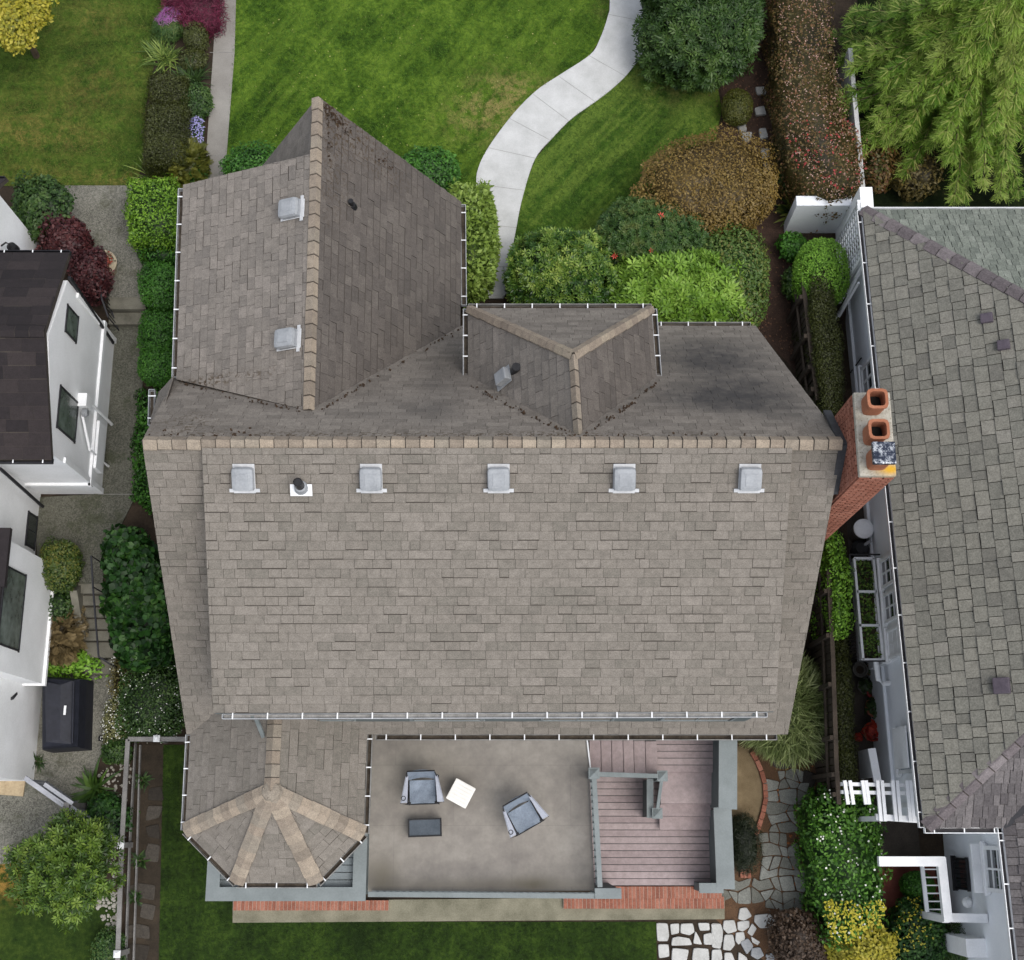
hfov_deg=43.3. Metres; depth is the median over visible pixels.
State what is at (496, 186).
expansion joints
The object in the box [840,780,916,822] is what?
pergola
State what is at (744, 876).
loose bricks
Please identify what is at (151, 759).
dirt strip
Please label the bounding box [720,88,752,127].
round bush
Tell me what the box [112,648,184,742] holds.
dark shrub
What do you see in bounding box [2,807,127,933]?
camellia tree
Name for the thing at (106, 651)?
garden steps
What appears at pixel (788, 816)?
fallen leaves
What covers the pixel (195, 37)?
clipped bush
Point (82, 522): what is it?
side path
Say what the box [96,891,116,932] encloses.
pebbles
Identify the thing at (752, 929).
flagstone
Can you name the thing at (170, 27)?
heather
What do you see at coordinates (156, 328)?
box shrub
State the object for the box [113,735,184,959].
timber fence
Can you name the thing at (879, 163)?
autumn shrub
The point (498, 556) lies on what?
house
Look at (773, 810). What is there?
crazy paving
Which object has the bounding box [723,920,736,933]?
flagstone
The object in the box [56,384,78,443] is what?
window
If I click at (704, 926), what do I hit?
flagstone
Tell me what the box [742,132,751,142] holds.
bed stone
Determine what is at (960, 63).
feathery conifer
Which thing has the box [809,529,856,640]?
narrow hedge
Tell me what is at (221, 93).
side walk
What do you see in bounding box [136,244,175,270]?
clipped hedge
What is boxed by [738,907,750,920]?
flagstone
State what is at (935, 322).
shake roof house
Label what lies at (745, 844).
dark shrub
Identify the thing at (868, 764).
timber post
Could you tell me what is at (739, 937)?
flagstone
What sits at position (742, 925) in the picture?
flagstone
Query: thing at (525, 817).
camping chair
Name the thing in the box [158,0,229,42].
heather
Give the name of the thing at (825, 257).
topiary
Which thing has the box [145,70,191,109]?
clipped hedge
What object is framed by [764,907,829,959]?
smoke bush
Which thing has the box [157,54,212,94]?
iris clump
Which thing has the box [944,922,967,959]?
green shrub
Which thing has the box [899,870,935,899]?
round bush
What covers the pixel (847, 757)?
narrow hedge
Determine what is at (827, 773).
board fence
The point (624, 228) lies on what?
rhododendron
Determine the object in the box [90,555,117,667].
handrail
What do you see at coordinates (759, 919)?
flagstone
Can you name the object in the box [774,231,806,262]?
dark shrub
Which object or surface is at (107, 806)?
dark shrub
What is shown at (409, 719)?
window
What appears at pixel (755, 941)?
flagstone
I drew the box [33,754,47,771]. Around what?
fern
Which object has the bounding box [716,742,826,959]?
leaf litter
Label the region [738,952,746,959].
flagstone
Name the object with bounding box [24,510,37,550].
window
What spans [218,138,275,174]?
green shrub
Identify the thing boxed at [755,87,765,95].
bed stone
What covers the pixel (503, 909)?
terrace walk
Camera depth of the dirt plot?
28.61 m
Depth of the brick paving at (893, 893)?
28.09 m
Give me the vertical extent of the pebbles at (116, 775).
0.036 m
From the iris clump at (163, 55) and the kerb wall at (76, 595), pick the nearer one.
the kerb wall at (76, 595)
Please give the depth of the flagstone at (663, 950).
27.68 m
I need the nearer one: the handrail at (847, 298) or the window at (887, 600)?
the window at (887, 600)
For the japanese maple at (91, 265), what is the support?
on the ground at (138, 516)
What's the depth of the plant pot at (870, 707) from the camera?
28.65 m
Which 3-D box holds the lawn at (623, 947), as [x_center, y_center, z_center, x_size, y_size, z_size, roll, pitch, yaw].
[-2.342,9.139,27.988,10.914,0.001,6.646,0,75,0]
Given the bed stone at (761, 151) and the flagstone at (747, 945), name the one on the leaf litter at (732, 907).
the flagstone at (747, 945)
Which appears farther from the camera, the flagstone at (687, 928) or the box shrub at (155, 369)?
the box shrub at (155, 369)
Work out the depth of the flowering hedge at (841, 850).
26.75 m
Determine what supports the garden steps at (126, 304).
on the ground at (138, 516)
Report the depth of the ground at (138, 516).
29.11 m
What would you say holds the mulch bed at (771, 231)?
on the ground at (138, 516)
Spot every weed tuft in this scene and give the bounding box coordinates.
[124,887,142,905]
[126,849,149,868]
[135,770,154,791]
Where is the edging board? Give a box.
[133,745,141,959]
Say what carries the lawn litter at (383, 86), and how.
on the lawn at (434, 101)
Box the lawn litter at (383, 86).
[255,9,570,145]
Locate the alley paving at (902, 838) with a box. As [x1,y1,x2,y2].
[846,507,920,959]
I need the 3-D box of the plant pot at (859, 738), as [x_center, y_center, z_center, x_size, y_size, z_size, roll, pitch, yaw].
[7.710,5.737,28.753,0.228,0.283,0.209,0,75,0]
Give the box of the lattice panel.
[835,200,861,291]
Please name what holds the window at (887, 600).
in the shake roof house at (935, 322)
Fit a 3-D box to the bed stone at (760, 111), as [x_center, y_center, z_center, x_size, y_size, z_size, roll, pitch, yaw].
[6.055,-8.998,31.481,0.259,0.101,0.238,-12,75,-3]
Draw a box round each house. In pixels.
[0,176,116,780]
[142,96,896,909]
[846,205,1023,959]
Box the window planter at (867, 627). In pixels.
[844,554,884,665]
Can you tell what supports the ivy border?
on the ground at (138, 516)
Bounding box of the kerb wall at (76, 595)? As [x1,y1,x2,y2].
[70,585,88,638]
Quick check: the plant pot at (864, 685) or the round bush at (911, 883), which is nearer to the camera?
the round bush at (911, 883)
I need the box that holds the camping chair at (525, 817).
[503,792,548,837]
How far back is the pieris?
28.74 m
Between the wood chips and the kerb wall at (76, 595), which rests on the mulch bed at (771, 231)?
the wood chips
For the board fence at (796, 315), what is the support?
on the ground at (138, 516)
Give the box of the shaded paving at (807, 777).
[773,759,815,911]
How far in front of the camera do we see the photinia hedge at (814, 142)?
29.94 m
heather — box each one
[151,6,185,42]
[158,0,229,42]
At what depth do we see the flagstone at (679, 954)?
27.66 m
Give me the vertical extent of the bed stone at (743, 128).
0.113 m
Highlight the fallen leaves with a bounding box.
[775,764,812,901]
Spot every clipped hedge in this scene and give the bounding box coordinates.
[121,172,179,264]
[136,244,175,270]
[140,100,193,178]
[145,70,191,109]
[447,177,502,309]
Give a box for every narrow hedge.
[791,268,846,416]
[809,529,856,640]
[817,631,858,794]
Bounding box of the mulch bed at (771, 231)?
[503,0,801,371]
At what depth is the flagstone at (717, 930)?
27.78 m
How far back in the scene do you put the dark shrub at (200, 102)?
31.10 m
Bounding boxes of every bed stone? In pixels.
[737,124,746,132]
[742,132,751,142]
[754,106,765,115]
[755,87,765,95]
[758,128,767,139]
[760,148,770,159]
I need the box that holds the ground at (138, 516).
[0,0,949,959]
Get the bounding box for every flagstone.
[656,923,668,940]
[658,944,668,957]
[670,923,678,934]
[671,936,691,945]
[671,948,687,959]
[680,923,693,934]
[692,948,708,959]
[693,932,701,943]
[698,923,709,930]
[703,933,713,944]
[711,923,721,948]
[711,924,722,941]
[711,949,721,959]
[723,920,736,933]
[723,934,734,950]
[724,952,733,959]
[735,932,744,943]
[737,920,748,930]
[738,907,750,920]
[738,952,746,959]
[740,938,752,953]
[747,924,756,935]
[751,937,759,944]
[751,947,763,958]
[754,914,775,927]
[766,953,774,959]
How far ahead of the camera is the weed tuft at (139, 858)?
28.15 m
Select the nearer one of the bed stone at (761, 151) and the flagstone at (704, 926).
the flagstone at (704, 926)
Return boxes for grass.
[48,602,89,666]
[739,649,832,776]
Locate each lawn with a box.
[0,0,164,185]
[0,862,116,959]
[159,745,656,959]
[227,0,608,297]
[514,55,721,250]
[857,0,1023,206]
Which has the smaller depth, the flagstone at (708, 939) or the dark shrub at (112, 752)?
the flagstone at (708, 939)
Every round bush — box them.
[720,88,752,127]
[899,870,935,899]
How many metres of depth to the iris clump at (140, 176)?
30.87 m
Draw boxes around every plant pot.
[101,250,116,275]
[852,662,867,676]
[853,733,862,741]
[857,677,872,694]
[860,719,878,741]
[864,696,876,718]
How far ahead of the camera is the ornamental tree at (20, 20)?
29.77 m
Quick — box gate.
[23,776,125,839]
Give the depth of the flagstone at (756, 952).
27.67 m
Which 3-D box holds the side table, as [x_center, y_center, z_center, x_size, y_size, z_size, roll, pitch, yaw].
[-1.033,6.383,26.238,0.450,0.411,0.450,27,77,7]
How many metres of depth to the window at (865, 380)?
28.72 m
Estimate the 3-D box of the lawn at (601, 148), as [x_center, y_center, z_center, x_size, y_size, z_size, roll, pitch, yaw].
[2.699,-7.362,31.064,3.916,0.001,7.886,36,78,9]
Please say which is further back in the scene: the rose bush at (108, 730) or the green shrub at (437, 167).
the green shrub at (437, 167)
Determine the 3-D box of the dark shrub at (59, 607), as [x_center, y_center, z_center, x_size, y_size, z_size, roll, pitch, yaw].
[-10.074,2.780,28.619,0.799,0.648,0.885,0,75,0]
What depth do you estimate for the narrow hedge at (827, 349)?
28.37 m
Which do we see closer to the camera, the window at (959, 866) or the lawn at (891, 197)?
the window at (959, 866)
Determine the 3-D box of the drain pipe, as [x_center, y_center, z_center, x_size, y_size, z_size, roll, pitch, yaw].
[7.858,4.164,27.580,0.294,0.272,0.661,-31,77,-8]
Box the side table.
[446,778,475,807]
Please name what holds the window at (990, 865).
in the shake roof house at (935, 322)
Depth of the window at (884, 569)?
27.33 m
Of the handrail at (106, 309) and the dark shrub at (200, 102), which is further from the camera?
the dark shrub at (200, 102)
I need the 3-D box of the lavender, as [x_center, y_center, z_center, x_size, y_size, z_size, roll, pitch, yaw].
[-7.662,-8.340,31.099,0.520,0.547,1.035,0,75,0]
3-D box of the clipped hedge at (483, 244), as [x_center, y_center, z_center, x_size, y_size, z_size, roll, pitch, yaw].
[-0.995,-5.408,29.219,1.620,2.661,3.364,0,75,0]
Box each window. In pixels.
[0,566,26,652]
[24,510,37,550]
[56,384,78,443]
[64,303,78,343]
[306,719,355,720]
[409,719,484,720]
[539,718,614,720]
[657,718,736,720]
[857,356,872,392]
[876,553,892,592]
[880,588,896,626]
[883,625,899,662]
[892,728,911,776]
[950,855,970,891]
[979,841,1002,895]
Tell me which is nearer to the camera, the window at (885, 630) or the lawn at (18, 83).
the window at (885, 630)
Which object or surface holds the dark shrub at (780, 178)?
on the mulch bed at (771, 231)
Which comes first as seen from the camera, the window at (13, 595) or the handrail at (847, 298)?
the window at (13, 595)
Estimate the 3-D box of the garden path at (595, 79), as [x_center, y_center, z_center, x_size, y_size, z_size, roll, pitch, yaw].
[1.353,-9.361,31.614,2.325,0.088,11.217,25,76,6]
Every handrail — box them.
[88,280,118,330]
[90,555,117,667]
[835,266,861,319]
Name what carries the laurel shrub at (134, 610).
on the ground at (138, 516)
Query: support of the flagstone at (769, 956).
on the leaf litter at (732, 907)
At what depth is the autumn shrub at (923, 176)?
30.22 m
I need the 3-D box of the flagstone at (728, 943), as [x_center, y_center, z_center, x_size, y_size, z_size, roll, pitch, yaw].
[4.667,9.960,27.761,0.261,0.074,0.327,0,75,0]
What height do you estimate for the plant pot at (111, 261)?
0.745 m
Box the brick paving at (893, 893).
[878,866,938,916]
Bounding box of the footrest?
[408,818,441,836]
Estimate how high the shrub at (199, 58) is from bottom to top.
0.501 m
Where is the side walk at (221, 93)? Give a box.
[206,0,235,177]
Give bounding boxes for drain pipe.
[873,662,889,685]
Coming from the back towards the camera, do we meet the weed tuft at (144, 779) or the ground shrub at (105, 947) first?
the weed tuft at (144, 779)
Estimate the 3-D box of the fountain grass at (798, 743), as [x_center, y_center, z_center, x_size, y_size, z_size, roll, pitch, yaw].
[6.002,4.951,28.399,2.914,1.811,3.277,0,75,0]
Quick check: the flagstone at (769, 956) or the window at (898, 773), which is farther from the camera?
the flagstone at (769, 956)
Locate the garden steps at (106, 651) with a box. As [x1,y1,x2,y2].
[85,642,117,674]
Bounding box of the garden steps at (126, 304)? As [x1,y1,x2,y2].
[108,297,147,326]
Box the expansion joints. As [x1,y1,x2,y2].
[98,14,635,494]
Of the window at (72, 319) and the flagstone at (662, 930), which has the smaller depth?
the window at (72, 319)
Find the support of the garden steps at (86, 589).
on the ground at (138, 516)
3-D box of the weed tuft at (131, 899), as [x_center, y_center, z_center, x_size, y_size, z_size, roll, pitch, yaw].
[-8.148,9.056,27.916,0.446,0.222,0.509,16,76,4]
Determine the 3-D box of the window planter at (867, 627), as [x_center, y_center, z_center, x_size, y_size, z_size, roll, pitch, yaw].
[7.622,2.909,28.278,0.675,1.465,2.328,0,75,0]
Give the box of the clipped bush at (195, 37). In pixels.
[183,21,209,53]
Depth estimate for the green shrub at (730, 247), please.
29.20 m
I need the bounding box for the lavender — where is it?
[188,116,204,143]
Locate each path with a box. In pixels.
[0,661,114,863]
[36,327,143,583]
[476,0,648,298]
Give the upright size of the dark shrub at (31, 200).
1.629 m
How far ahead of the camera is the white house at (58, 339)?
27.08 m
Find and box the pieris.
[599,245,754,323]
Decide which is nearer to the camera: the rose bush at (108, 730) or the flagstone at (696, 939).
the flagstone at (696, 939)
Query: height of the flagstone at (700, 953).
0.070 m
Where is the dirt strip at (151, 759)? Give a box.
[123,745,163,959]
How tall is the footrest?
0.325 m
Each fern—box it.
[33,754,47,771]
[47,650,107,682]
[70,755,121,812]
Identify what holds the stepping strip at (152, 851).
on the dirt strip at (151, 759)
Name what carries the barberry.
on the mulch bed at (771, 231)
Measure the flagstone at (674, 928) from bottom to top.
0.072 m
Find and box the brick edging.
[749,751,767,842]
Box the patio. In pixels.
[38,185,145,298]
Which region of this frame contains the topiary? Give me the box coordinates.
[791,236,850,308]
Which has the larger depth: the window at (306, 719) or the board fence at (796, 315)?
the board fence at (796, 315)
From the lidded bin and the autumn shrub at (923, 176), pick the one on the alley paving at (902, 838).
the lidded bin
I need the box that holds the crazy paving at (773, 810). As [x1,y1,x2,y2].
[722,768,814,919]
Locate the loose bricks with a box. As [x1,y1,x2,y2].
[740,870,750,877]
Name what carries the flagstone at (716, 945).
on the ground at (138, 516)
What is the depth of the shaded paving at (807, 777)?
28.65 m
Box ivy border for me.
[127,387,159,517]
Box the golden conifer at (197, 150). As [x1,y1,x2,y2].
[165,135,213,190]
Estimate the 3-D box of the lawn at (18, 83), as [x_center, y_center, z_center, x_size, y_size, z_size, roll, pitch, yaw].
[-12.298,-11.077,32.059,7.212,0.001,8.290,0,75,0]
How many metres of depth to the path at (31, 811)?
28.62 m
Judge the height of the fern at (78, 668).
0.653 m
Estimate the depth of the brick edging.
28.51 m
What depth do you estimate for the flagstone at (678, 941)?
27.73 m
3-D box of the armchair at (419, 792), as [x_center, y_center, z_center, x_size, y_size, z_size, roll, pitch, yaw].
[-1.805,6.206,26.013,0.880,0.934,0.671,-2,75,-1]
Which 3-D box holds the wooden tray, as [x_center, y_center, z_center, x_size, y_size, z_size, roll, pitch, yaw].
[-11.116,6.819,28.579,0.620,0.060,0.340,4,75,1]
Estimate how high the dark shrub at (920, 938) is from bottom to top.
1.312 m
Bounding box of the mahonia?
[773,192,792,233]
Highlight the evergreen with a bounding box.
[631,0,767,95]
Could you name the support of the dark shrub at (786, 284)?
on the mulch bed at (771, 231)
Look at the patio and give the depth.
30.70 m
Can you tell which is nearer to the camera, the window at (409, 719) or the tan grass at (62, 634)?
the window at (409, 719)
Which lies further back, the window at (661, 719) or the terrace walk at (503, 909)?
the terrace walk at (503, 909)
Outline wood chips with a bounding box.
[709,53,801,356]
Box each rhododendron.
[501,225,617,303]
[593,195,715,266]
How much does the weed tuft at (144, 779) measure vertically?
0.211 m
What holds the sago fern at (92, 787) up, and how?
on the ground at (138, 516)
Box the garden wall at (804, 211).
[784,48,873,247]
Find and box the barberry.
[630,123,781,240]
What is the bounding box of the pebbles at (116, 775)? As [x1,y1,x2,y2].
[97,762,131,881]
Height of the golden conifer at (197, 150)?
0.997 m
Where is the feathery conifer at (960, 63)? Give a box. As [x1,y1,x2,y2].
[827,0,1023,206]
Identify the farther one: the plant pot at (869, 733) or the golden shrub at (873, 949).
the plant pot at (869, 733)
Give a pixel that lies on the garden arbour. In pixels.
(946, 915)
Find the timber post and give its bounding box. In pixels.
[858,748,880,782]
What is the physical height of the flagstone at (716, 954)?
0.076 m
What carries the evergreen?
on the mulch bed at (771, 231)
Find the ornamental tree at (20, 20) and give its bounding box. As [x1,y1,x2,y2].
[0,0,59,58]
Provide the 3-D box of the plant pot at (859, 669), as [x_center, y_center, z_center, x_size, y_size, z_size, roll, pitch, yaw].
[7.833,4.299,29.119,0.352,0.320,0.347,0,75,0]
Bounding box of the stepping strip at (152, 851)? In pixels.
[121,787,163,959]
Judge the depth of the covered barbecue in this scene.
28.14 m
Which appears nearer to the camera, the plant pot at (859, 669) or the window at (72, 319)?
the window at (72, 319)
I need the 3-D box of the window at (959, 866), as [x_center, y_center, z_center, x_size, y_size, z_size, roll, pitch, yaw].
[9.408,8.262,27.046,0.102,0.816,0.720,0,75,0]
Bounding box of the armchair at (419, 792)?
[400,769,443,804]
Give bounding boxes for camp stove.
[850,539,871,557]
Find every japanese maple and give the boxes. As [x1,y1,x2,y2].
[34,209,94,265]
[66,245,114,306]
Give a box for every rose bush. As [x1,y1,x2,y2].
[100,690,134,745]
[105,656,135,700]
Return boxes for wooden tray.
[0,781,25,795]
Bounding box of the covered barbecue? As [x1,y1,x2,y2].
[42,677,102,752]
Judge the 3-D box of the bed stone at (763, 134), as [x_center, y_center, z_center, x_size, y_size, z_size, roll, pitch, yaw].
[6.102,-8.405,31.324,0.196,0.098,0.286,-8,75,-2]
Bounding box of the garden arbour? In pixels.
[877,856,987,922]
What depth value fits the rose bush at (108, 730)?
28.57 m
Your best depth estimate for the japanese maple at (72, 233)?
29.53 m
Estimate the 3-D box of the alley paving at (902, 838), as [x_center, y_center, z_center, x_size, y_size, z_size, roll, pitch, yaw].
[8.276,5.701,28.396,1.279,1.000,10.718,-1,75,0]
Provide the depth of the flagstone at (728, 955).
27.64 m
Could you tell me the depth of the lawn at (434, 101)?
31.85 m
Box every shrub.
[10,169,77,243]
[39,535,87,593]
[48,587,73,622]
[82,790,139,843]
[88,925,126,959]
[98,523,174,672]
[100,737,133,764]
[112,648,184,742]
[136,306,173,356]
[136,345,171,388]
[137,261,174,313]
[177,47,208,71]
[178,157,208,183]
[179,82,214,119]
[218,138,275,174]
[401,144,461,191]
[702,220,771,328]
[732,809,765,876]
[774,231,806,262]
[776,166,786,194]
[780,266,800,301]
[819,919,900,959]
[862,140,899,193]
[885,893,950,959]
[889,146,945,202]
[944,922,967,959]
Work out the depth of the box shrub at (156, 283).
29.36 m
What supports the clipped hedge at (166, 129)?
on the ground at (138, 516)
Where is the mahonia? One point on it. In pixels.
(783, 210)
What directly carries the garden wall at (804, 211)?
on the ground at (138, 516)
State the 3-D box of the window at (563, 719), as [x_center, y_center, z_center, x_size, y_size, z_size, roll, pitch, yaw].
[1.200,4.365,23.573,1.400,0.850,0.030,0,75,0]
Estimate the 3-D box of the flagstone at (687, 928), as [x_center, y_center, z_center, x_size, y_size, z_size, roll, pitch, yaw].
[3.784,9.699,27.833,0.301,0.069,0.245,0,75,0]
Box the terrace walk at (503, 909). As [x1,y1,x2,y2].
[233,898,724,922]
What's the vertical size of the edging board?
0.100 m
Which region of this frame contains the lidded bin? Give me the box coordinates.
[849,519,873,541]
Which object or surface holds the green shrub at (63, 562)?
on the ground at (138, 516)
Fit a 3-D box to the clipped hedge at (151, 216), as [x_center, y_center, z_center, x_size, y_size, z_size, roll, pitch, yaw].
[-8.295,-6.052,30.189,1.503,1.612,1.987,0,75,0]
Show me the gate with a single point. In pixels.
(54, 794)
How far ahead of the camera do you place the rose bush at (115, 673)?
28.83 m
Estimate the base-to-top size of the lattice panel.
2.200 m
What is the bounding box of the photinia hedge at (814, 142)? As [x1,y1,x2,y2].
[759,0,871,233]
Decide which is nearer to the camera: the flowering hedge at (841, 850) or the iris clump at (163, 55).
the flowering hedge at (841, 850)
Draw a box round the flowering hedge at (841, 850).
[792,781,892,951]
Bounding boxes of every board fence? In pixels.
[786,277,819,403]
[806,569,840,804]
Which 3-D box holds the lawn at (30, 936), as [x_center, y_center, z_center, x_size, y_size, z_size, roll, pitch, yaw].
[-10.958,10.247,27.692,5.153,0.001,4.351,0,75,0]
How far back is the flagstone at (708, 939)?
27.75 m
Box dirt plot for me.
[732,746,763,828]
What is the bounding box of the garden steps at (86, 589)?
[78,584,110,640]
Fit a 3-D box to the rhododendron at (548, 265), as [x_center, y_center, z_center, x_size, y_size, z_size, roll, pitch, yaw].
[1.121,-4.759,29.517,2.757,1.752,2.327,0,75,0]
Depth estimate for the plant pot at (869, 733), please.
28.56 m
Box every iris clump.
[124,154,163,183]
[132,24,182,80]
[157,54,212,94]

